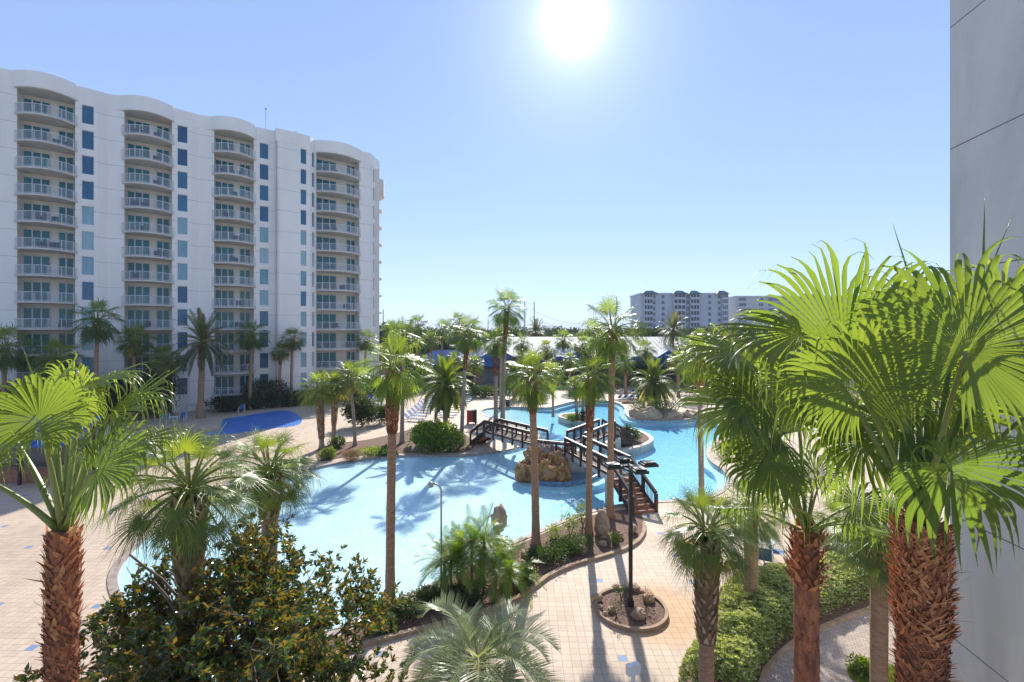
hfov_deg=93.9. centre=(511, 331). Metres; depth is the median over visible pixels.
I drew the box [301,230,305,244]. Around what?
window
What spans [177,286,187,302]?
window
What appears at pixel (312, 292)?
window
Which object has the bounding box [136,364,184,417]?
garden shrub
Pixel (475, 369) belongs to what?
sabal palm
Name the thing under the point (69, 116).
balcony door
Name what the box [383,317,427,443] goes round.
washingtonia palm
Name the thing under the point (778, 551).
sling chair
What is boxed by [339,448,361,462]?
ornamental grass
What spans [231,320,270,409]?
washingtonia palm
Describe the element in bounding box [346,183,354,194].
balcony door
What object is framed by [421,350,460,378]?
pool house
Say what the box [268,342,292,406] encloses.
sabal palm
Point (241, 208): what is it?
balcony door
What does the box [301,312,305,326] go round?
window
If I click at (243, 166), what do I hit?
balcony door
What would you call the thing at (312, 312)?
window
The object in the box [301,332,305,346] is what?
window
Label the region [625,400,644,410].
bush
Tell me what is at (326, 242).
balcony door
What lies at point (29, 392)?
garden shrub
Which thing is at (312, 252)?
window
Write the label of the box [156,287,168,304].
balcony door
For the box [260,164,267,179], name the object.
window
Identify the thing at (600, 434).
footbridge
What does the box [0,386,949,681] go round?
pool deck
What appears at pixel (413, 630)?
planter kerb
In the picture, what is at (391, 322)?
washingtonia palm
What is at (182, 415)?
sling chair
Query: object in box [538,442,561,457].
rock
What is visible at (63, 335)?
balcony door
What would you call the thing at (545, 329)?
woods
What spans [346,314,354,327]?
balcony door
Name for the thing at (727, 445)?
bush
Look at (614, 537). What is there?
ground cover
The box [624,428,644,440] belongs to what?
bush
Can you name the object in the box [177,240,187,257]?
window
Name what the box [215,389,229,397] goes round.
balcony door
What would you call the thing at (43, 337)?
balcony door
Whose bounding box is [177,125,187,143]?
window
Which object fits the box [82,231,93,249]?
window
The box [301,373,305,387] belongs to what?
window
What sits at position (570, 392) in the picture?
washingtonia palm
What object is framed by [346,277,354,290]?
balcony door
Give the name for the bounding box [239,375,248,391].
balcony door
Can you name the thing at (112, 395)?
garden shrub
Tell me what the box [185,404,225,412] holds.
railing
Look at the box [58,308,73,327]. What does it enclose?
balcony door
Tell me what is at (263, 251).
window
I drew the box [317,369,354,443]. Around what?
sabal palm
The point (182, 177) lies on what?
window
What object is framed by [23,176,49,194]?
balcony door
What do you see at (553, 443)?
bridge platform
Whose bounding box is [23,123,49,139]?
balcony door
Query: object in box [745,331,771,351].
washingtonia palm
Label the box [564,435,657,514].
footbridge
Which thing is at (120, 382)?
garden shrub
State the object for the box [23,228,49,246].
balcony door
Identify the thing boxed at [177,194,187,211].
window
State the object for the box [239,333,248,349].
balcony door
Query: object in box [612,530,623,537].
rock
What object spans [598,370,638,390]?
garden shrub
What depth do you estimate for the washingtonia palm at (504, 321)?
54.71 m
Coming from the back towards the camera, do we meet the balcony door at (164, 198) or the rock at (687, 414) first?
the balcony door at (164, 198)
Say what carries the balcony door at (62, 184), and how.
in the apartment tower
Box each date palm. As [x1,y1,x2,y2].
[165,307,238,418]
[524,317,548,336]
[656,311,691,346]
[704,322,726,339]
[723,325,749,349]
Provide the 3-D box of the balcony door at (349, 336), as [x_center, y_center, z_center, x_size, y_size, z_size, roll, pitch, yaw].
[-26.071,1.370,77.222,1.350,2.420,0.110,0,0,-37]
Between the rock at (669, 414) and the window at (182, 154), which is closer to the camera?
the rock at (669, 414)
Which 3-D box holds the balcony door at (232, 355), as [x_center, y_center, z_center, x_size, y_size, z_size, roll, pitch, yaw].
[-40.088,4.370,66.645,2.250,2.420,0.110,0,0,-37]
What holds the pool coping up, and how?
on the pool wall
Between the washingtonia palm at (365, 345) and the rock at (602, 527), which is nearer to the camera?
the rock at (602, 527)
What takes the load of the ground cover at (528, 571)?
on the mulch bed at (619, 522)
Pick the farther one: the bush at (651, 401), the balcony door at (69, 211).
the bush at (651, 401)
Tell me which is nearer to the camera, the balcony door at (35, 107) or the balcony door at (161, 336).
the balcony door at (35, 107)
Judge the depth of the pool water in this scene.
60.30 m
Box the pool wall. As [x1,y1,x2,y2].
[128,402,725,557]
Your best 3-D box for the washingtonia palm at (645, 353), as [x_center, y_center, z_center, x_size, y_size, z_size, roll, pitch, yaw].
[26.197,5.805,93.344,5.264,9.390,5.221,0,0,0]
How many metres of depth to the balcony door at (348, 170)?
77.16 m
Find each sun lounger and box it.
[404,413,423,420]
[407,410,425,417]
[410,407,429,414]
[413,405,429,411]
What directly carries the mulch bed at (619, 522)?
on the pool deck
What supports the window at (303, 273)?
in the apartment tower
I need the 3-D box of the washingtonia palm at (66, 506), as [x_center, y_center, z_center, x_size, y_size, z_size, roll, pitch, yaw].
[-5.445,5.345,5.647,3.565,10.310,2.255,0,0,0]
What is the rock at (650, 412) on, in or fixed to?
on the pool deck
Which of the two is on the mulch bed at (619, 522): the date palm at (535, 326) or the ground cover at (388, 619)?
the ground cover at (388, 619)
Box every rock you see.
[491,504,506,533]
[514,455,530,482]
[521,550,527,558]
[523,446,548,463]
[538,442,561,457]
[538,458,557,481]
[547,450,570,471]
[552,461,571,481]
[561,446,568,459]
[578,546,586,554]
[590,593,602,602]
[594,509,609,537]
[598,540,606,546]
[607,606,613,612]
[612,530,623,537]
[621,399,632,403]
[627,524,636,533]
[629,408,639,416]
[631,606,645,620]
[633,406,661,419]
[633,582,639,591]
[642,592,654,603]
[662,409,684,419]
[681,409,697,418]
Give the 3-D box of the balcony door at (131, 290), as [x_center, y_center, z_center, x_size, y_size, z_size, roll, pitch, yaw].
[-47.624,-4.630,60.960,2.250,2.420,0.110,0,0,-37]
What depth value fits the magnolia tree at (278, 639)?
8.37 m
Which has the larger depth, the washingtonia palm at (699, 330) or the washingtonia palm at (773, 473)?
the washingtonia palm at (699, 330)
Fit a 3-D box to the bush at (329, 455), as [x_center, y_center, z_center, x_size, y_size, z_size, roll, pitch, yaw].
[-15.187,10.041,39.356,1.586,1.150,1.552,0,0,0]
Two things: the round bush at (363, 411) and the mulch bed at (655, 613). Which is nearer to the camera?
the mulch bed at (655, 613)
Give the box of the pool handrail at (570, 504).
[561,498,585,513]
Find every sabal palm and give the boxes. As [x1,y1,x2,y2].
[19,335,90,392]
[85,421,275,679]
[141,343,181,417]
[209,424,329,564]
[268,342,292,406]
[293,368,342,448]
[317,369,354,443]
[328,359,370,445]
[379,342,391,373]
[449,350,463,378]
[467,355,485,385]
[523,350,542,373]
[535,338,557,384]
[539,360,566,416]
[571,333,595,371]
[653,474,771,681]
[665,349,689,397]
[705,477,792,621]
[807,491,892,555]
[819,489,902,681]
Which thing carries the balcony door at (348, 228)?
in the apartment tower
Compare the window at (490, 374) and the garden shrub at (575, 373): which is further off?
the window at (490, 374)
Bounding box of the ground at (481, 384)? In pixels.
[381,350,939,403]
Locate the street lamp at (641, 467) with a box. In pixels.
[603,456,658,606]
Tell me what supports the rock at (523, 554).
on the mulch bed at (619, 522)
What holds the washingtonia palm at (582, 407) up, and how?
on the mulch bed
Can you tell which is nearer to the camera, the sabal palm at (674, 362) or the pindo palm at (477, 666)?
the pindo palm at (477, 666)
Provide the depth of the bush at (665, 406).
58.67 m
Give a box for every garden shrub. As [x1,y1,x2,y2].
[0,376,69,415]
[0,386,36,415]
[37,363,102,415]
[88,384,132,423]
[100,368,163,419]
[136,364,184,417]
[204,395,247,411]
[238,393,266,409]
[239,377,294,407]
[267,391,303,406]
[288,389,326,403]
[341,386,370,399]
[350,374,382,397]
[415,375,435,388]
[458,378,479,389]
[460,385,505,397]
[486,383,519,393]
[564,371,603,384]
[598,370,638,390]
[673,371,712,393]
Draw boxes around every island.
[558,413,585,428]
[605,428,653,456]
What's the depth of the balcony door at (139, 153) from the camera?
61.01 m
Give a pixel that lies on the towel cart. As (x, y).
(471, 415)
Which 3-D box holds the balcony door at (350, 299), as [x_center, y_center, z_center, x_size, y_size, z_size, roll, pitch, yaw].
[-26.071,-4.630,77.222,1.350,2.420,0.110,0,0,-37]
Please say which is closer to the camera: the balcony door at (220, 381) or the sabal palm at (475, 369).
the balcony door at (220, 381)
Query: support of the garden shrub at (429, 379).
on the pool deck
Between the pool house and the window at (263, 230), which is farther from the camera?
the pool house
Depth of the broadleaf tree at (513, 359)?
91.39 m
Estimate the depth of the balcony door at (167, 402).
62.76 m
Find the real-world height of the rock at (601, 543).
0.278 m
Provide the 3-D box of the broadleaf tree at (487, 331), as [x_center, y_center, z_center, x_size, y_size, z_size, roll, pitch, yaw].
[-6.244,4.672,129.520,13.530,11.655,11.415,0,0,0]
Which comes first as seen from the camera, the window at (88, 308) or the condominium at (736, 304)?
the window at (88, 308)
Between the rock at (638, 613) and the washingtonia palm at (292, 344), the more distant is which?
the washingtonia palm at (292, 344)
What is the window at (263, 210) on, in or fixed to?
in the apartment tower
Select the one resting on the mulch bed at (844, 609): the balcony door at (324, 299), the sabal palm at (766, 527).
the sabal palm at (766, 527)
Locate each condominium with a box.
[630,291,729,329]
[728,294,880,346]
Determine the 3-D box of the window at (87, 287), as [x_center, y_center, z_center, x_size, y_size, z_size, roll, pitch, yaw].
[-50.644,-4.850,57.091,1.100,2.200,0.080,0,0,-37]
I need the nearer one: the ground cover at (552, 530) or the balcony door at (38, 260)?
the ground cover at (552, 530)
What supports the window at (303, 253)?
in the apartment tower
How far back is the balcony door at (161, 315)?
62.40 m
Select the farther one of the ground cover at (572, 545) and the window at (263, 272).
the window at (263, 272)
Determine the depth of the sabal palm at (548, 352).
92.86 m
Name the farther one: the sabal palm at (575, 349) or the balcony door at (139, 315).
the sabal palm at (575, 349)
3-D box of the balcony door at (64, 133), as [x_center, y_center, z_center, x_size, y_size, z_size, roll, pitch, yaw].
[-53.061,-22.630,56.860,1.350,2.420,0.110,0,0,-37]
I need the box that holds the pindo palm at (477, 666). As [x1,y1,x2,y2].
[397,588,562,681]
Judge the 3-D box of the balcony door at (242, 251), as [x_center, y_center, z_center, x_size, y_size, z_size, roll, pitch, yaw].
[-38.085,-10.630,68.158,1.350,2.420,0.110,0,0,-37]
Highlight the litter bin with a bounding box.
[505,399,509,405]
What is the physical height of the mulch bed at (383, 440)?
0.001 m
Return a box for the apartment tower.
[0,68,383,415]
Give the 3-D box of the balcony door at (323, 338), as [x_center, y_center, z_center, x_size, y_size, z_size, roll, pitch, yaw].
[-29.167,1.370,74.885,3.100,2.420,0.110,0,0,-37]
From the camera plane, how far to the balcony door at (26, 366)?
54.94 m
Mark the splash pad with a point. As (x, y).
(264, 420)
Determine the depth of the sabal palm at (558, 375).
58.51 m
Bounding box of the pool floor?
[117,406,715,645]
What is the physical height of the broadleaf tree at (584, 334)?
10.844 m
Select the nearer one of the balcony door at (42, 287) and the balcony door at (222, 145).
the balcony door at (42, 287)
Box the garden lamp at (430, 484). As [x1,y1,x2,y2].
[427,481,441,584]
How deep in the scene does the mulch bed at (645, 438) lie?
45.73 m
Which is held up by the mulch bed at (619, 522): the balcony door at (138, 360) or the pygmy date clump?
the pygmy date clump
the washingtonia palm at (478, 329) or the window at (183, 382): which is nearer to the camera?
the window at (183, 382)
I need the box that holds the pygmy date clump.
[413,502,546,609]
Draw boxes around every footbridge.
[469,418,548,452]
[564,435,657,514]
[566,419,632,453]
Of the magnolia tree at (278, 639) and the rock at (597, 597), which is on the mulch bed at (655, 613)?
the rock at (597, 597)
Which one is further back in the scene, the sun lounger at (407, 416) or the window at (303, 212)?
the window at (303, 212)
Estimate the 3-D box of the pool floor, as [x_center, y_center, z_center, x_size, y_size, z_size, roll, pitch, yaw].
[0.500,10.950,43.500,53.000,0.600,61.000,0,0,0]
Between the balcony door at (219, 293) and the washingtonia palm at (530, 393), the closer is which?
the washingtonia palm at (530, 393)
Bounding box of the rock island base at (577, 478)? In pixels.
[529,455,600,486]
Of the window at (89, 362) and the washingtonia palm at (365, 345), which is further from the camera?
the washingtonia palm at (365, 345)
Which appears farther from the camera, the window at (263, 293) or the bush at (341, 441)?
the window at (263, 293)
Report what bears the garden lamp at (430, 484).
on the mulch bed at (619, 522)
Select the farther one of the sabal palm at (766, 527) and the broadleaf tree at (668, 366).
the broadleaf tree at (668, 366)
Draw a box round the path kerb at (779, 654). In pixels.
[758,603,890,681]
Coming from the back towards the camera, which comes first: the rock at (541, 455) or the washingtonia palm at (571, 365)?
the washingtonia palm at (571, 365)
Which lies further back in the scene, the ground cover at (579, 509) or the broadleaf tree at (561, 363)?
the broadleaf tree at (561, 363)
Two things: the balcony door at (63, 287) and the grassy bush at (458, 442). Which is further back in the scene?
the balcony door at (63, 287)
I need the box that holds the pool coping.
[107,400,731,636]
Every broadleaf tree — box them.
[379,322,404,368]
[392,354,426,375]
[413,331,453,356]
[452,360,478,379]
[468,328,498,342]
[506,357,542,377]
[508,326,528,336]
[541,330,567,336]
[543,358,575,385]
[569,332,593,336]
[577,356,616,384]
[616,361,648,385]
[629,326,666,336]
[664,355,693,385]
[677,325,720,337]
[717,325,754,343]
[746,331,791,347]
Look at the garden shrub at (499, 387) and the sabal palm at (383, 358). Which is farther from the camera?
the sabal palm at (383, 358)
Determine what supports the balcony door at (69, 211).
in the apartment tower
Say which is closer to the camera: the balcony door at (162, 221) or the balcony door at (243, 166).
the balcony door at (162, 221)
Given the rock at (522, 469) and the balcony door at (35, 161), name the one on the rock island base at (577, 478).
the rock at (522, 469)
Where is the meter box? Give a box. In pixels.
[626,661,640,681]
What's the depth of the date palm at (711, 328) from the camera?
110.70 m
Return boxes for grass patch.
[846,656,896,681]
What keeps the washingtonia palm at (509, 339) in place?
on the pool deck
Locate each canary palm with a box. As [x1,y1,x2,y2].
[415,351,477,425]
[505,360,524,396]
[629,356,677,407]
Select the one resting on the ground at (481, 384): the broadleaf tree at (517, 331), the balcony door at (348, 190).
the broadleaf tree at (517, 331)
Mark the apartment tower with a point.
(155, 216)
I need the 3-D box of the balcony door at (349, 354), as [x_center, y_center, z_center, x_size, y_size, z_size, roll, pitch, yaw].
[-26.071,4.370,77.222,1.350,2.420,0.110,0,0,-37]
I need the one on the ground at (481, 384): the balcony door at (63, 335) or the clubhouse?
the clubhouse
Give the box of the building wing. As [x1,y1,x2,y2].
[950,0,1023,681]
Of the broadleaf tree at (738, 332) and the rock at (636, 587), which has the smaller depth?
the rock at (636, 587)
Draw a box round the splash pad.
[204,411,301,434]
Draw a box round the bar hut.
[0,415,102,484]
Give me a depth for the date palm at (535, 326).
136.35 m
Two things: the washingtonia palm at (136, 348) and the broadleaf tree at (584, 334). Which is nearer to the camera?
the washingtonia palm at (136, 348)
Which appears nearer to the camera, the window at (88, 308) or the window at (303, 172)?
the window at (88, 308)
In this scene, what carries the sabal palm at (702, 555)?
on the pool deck
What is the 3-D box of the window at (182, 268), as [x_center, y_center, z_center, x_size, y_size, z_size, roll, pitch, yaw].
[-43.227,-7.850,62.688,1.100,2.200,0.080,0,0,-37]
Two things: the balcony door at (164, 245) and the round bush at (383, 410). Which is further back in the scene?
the balcony door at (164, 245)
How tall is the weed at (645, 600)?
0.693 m
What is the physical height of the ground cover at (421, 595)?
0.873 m
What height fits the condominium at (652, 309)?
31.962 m
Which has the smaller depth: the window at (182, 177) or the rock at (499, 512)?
the rock at (499, 512)
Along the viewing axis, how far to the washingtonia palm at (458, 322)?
124.16 m
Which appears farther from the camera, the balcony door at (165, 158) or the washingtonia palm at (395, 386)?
the balcony door at (165, 158)
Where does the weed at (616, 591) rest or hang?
on the mulch bed at (655, 613)
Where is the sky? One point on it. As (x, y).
(563, 155)
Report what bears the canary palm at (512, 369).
on the pool deck
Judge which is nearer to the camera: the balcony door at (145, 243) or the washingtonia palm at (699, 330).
the balcony door at (145, 243)
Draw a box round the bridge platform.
[537,439,574,451]
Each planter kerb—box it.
[321,522,645,662]
[594,586,668,632]
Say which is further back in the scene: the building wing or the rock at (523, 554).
the rock at (523, 554)
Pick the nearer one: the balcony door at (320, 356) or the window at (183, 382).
the window at (183, 382)
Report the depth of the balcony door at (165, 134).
62.46 m
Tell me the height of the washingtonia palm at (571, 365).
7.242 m
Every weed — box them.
[609,598,622,618]
[615,582,627,599]
[639,585,653,605]
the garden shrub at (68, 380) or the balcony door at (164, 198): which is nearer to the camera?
the garden shrub at (68, 380)
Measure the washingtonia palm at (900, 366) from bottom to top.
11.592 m
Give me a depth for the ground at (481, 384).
97.26 m
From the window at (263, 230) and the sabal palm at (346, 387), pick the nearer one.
the sabal palm at (346, 387)
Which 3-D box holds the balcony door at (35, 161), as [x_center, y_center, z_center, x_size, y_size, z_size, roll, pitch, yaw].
[-55.048,-19.630,55.359,2.250,2.420,0.110,0,0,-37]
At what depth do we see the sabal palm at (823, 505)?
22.11 m
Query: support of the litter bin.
on the pool deck
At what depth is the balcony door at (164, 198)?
62.40 m
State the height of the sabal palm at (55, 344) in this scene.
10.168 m
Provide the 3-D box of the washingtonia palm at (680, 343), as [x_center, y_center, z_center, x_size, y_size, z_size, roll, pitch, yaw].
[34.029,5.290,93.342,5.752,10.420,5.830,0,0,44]
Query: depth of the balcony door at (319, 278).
74.93 m
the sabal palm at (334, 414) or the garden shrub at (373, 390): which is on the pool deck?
the garden shrub at (373, 390)
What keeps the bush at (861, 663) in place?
on the pool deck
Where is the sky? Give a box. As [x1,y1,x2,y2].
[0,0,949,331]
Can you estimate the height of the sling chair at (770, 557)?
0.986 m
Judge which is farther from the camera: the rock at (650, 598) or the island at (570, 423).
the island at (570, 423)
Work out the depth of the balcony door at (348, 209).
77.16 m
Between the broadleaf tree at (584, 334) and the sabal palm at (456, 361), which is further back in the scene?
the broadleaf tree at (584, 334)
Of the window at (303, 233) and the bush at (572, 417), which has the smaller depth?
the bush at (572, 417)
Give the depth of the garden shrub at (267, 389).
65.42 m
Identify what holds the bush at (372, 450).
on the mulch bed at (383, 440)
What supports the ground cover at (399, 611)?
on the mulch bed at (619, 522)
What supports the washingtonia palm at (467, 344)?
on the mulch bed at (383, 440)
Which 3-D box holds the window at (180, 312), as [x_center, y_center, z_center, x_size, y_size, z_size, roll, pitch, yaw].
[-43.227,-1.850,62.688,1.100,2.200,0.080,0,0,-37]
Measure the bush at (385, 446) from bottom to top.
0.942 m
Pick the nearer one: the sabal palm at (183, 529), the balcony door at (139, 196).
the sabal palm at (183, 529)
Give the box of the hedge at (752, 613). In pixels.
[677,550,896,681]
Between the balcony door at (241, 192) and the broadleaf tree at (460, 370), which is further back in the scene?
the broadleaf tree at (460, 370)
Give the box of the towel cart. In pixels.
[466,409,476,423]
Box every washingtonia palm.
[0,322,44,413]
[0,348,194,681]
[63,296,126,426]
[112,322,159,420]
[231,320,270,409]
[276,326,305,405]
[348,327,440,601]
[352,328,377,397]
[380,319,399,363]
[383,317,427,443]
[406,314,429,353]
[417,355,433,390]
[420,329,443,373]
[430,317,453,355]
[444,313,488,444]
[446,311,467,348]
[468,326,488,346]
[480,327,510,420]
[484,285,528,423]
[491,326,514,407]
[500,347,568,546]
[511,332,532,356]
[552,328,574,348]
[559,349,624,536]
[561,351,578,388]
[565,375,584,414]
[571,292,651,518]
[571,373,591,418]
[615,355,636,393]
[634,339,657,385]
[670,333,721,496]
[673,323,900,681]
[673,333,694,385]
[689,327,714,347]
[710,199,1023,681]
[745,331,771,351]
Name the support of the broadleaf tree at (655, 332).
on the ground at (481, 384)
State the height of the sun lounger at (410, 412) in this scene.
0.896 m
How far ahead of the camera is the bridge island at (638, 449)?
43.71 m
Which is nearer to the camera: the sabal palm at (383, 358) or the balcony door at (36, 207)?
the balcony door at (36, 207)
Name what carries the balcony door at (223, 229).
in the apartment tower
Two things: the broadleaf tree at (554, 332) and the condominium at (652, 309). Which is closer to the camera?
the broadleaf tree at (554, 332)
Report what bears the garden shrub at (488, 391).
on the pool deck
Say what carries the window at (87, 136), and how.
in the apartment tower
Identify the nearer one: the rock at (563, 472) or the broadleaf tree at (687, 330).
the rock at (563, 472)
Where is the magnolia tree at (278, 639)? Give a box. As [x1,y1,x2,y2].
[12,508,419,681]
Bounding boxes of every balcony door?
[23,97,49,114]
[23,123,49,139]
[23,149,49,167]
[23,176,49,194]
[23,202,49,220]
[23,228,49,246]
[23,254,49,274]
[23,281,49,300]
[23,307,49,327]
[23,333,49,353]
[23,359,49,379]
[58,104,73,121]
[58,130,73,147]
[58,155,73,173]
[58,181,73,199]
[58,206,73,224]
[58,231,73,250]
[58,257,73,276]
[58,282,73,301]
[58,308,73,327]
[58,333,73,352]
[127,119,149,134]
[127,143,149,158]
[127,166,149,182]
[127,190,149,205]
[127,214,149,231]
[127,238,149,255]
[127,261,149,279]
[127,285,149,303]
[127,309,149,326]
[127,333,149,351]
[127,356,149,375]
[156,125,168,140]
[156,148,168,163]
[156,171,168,187]
[156,194,168,210]
[156,217,168,234]
[156,240,168,257]
[156,263,168,281]
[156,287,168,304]
[156,310,168,327]
[156,333,168,350]
[156,394,168,410]
[215,137,233,149]
[215,159,233,172]
[215,181,233,194]
[215,202,233,216]
[215,224,233,239]
[215,246,233,261]
[215,268,233,282]
[215,289,233,305]
[215,311,233,328]
[215,333,233,349]
[215,354,233,371]
[215,375,233,392]
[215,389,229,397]
[239,142,249,154]
[239,164,249,177]
[239,185,249,197]
[239,206,249,220]
[239,227,249,241]
[239,248,249,263]
[239,269,249,285]
[239,290,249,306]
[239,312,249,328]
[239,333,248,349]
[239,354,249,370]
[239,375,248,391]
[316,158,335,170]
[316,178,335,190]
[316,197,335,210]
[316,216,335,229]
[316,236,335,249]
[316,255,335,269]
[316,275,335,289]
[316,294,335,308]
[316,313,335,328]
[316,333,335,347]
[316,352,335,366]
[316,370,335,382]
[346,165,354,175]
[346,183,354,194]
[346,202,354,214]
[346,221,354,233]
[346,239,354,252]
[346,258,354,271]
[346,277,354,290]
[346,295,354,309]
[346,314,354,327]
[346,333,354,347]
[346,351,354,363]
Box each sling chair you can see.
[162,413,169,422]
[177,412,186,422]
[238,404,244,411]
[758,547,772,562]
[767,537,786,561]
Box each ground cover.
[368,614,401,634]
[383,595,424,624]
[403,583,448,609]
[439,581,493,607]
[491,535,518,560]
[498,561,539,587]
[524,543,570,566]
[543,532,597,558]
[545,521,563,541]
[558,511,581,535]
[574,502,585,526]
[608,529,620,545]
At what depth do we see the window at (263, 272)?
68.51 m
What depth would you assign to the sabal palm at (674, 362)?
76.15 m
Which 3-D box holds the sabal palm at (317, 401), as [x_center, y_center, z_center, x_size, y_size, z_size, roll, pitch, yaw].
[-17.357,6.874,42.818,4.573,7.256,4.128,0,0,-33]
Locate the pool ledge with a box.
[511,403,725,538]
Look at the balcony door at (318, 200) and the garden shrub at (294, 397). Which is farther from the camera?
the balcony door at (318, 200)
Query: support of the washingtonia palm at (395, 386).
on the mulch bed at (619, 522)
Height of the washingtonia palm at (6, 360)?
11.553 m
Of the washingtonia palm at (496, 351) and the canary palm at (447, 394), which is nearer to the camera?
the canary palm at (447, 394)
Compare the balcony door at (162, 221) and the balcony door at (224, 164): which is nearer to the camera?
the balcony door at (162, 221)
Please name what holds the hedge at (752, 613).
on the mulch bed at (844, 609)
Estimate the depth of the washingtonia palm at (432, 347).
99.27 m
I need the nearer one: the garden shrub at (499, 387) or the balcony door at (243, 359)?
the balcony door at (243, 359)
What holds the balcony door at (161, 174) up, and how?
in the apartment tower
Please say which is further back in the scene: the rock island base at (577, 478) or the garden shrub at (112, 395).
the garden shrub at (112, 395)
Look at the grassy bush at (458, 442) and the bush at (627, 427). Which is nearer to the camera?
the grassy bush at (458, 442)
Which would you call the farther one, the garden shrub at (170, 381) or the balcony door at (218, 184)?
the balcony door at (218, 184)
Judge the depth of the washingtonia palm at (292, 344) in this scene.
67.26 m
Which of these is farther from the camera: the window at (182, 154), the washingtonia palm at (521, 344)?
the washingtonia palm at (521, 344)
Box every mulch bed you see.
[307,509,643,652]
[316,429,474,460]
[597,590,664,626]
[614,429,648,446]
[678,569,893,681]
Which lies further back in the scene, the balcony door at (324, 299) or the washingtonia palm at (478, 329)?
the washingtonia palm at (478, 329)
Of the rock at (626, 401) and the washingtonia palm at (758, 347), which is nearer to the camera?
the rock at (626, 401)
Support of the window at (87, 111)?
in the apartment tower
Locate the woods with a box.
[379,323,941,346]
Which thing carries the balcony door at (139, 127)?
in the apartment tower
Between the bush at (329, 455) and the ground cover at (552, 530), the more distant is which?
the bush at (329, 455)
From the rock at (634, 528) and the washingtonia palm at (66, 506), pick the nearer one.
the washingtonia palm at (66, 506)
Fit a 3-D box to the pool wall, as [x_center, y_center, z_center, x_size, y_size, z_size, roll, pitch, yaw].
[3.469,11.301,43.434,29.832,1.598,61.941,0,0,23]
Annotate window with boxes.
[82,105,93,124]
[82,130,93,149]
[82,155,93,174]
[82,180,93,199]
[82,206,93,224]
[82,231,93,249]
[82,256,93,274]
[82,282,93,299]
[82,307,93,324]
[82,337,93,350]
[82,357,93,374]
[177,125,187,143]
[177,148,187,165]
[177,171,187,188]
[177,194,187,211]
[177,217,187,234]
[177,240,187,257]
[177,263,187,279]
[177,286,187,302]
[177,309,187,325]
[177,332,187,348]
[177,355,187,371]
[177,378,187,394]
[260,143,267,158]
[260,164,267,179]
[260,185,267,200]
[260,206,267,221]
[260,227,267,242]
[260,248,267,263]
[260,269,267,284]
[260,290,267,304]
[260,311,267,325]
[260,353,267,367]
[260,374,267,388]
[261,332,267,346]
[301,149,305,163]
[301,169,305,183]
[301,189,305,204]
[301,210,305,224]
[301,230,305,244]
[301,250,305,265]
[301,271,305,285]
[301,291,305,305]
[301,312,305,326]
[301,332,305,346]
[301,352,305,366]
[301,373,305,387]
[312,252,313,266]
[312,272,313,286]
[312,292,313,306]
[312,312,313,326]
[312,332,313,346]
[487,371,493,381]
[663,371,670,381]
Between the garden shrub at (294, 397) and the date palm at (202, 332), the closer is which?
the date palm at (202, 332)
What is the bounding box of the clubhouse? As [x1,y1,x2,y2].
[458,337,716,382]
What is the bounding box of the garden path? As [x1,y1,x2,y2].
[765,605,949,681]
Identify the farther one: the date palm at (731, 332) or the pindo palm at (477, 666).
the date palm at (731, 332)
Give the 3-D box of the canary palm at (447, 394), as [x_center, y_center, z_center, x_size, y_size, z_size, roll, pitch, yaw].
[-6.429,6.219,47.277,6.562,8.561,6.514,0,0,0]
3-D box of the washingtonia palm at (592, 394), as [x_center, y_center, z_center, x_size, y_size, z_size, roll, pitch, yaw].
[4.023,5.626,24.663,3.621,9.749,3.076,0,0,0]
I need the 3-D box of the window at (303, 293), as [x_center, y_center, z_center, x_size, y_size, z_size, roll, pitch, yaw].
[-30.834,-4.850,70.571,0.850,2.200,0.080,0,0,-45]
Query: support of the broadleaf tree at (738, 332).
on the ground at (481, 384)
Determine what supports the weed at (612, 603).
on the mulch bed at (655, 613)
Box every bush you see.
[317,446,337,459]
[327,435,345,447]
[340,397,383,426]
[355,445,387,456]
[374,404,385,423]
[376,444,400,455]
[404,418,464,453]
[449,429,467,450]
[565,413,579,421]
[575,410,585,420]
[619,423,633,438]
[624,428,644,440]
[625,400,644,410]
[636,396,662,409]
[650,399,677,412]
[669,385,689,402]
[711,442,736,456]
[844,651,869,680]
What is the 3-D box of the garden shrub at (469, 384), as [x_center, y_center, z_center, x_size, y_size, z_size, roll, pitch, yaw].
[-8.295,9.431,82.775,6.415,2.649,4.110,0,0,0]
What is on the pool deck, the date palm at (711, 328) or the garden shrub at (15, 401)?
the garden shrub at (15, 401)
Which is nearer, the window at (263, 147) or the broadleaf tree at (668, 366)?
the window at (263, 147)
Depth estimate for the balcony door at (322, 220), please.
74.75 m
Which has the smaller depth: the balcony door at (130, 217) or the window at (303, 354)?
the balcony door at (130, 217)
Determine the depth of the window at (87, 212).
57.06 m
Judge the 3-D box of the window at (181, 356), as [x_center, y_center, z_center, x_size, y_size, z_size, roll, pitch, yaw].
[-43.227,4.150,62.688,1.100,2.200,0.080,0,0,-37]
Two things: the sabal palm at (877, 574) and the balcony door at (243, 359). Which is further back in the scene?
the balcony door at (243, 359)
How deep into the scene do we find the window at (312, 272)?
72.06 m
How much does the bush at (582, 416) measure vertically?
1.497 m
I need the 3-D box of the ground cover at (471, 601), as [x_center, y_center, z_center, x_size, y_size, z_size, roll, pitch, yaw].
[-1.732,10.143,18.502,2.371,0.792,1.350,0,0,0]
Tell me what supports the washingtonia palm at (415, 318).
on the ground at (481, 384)

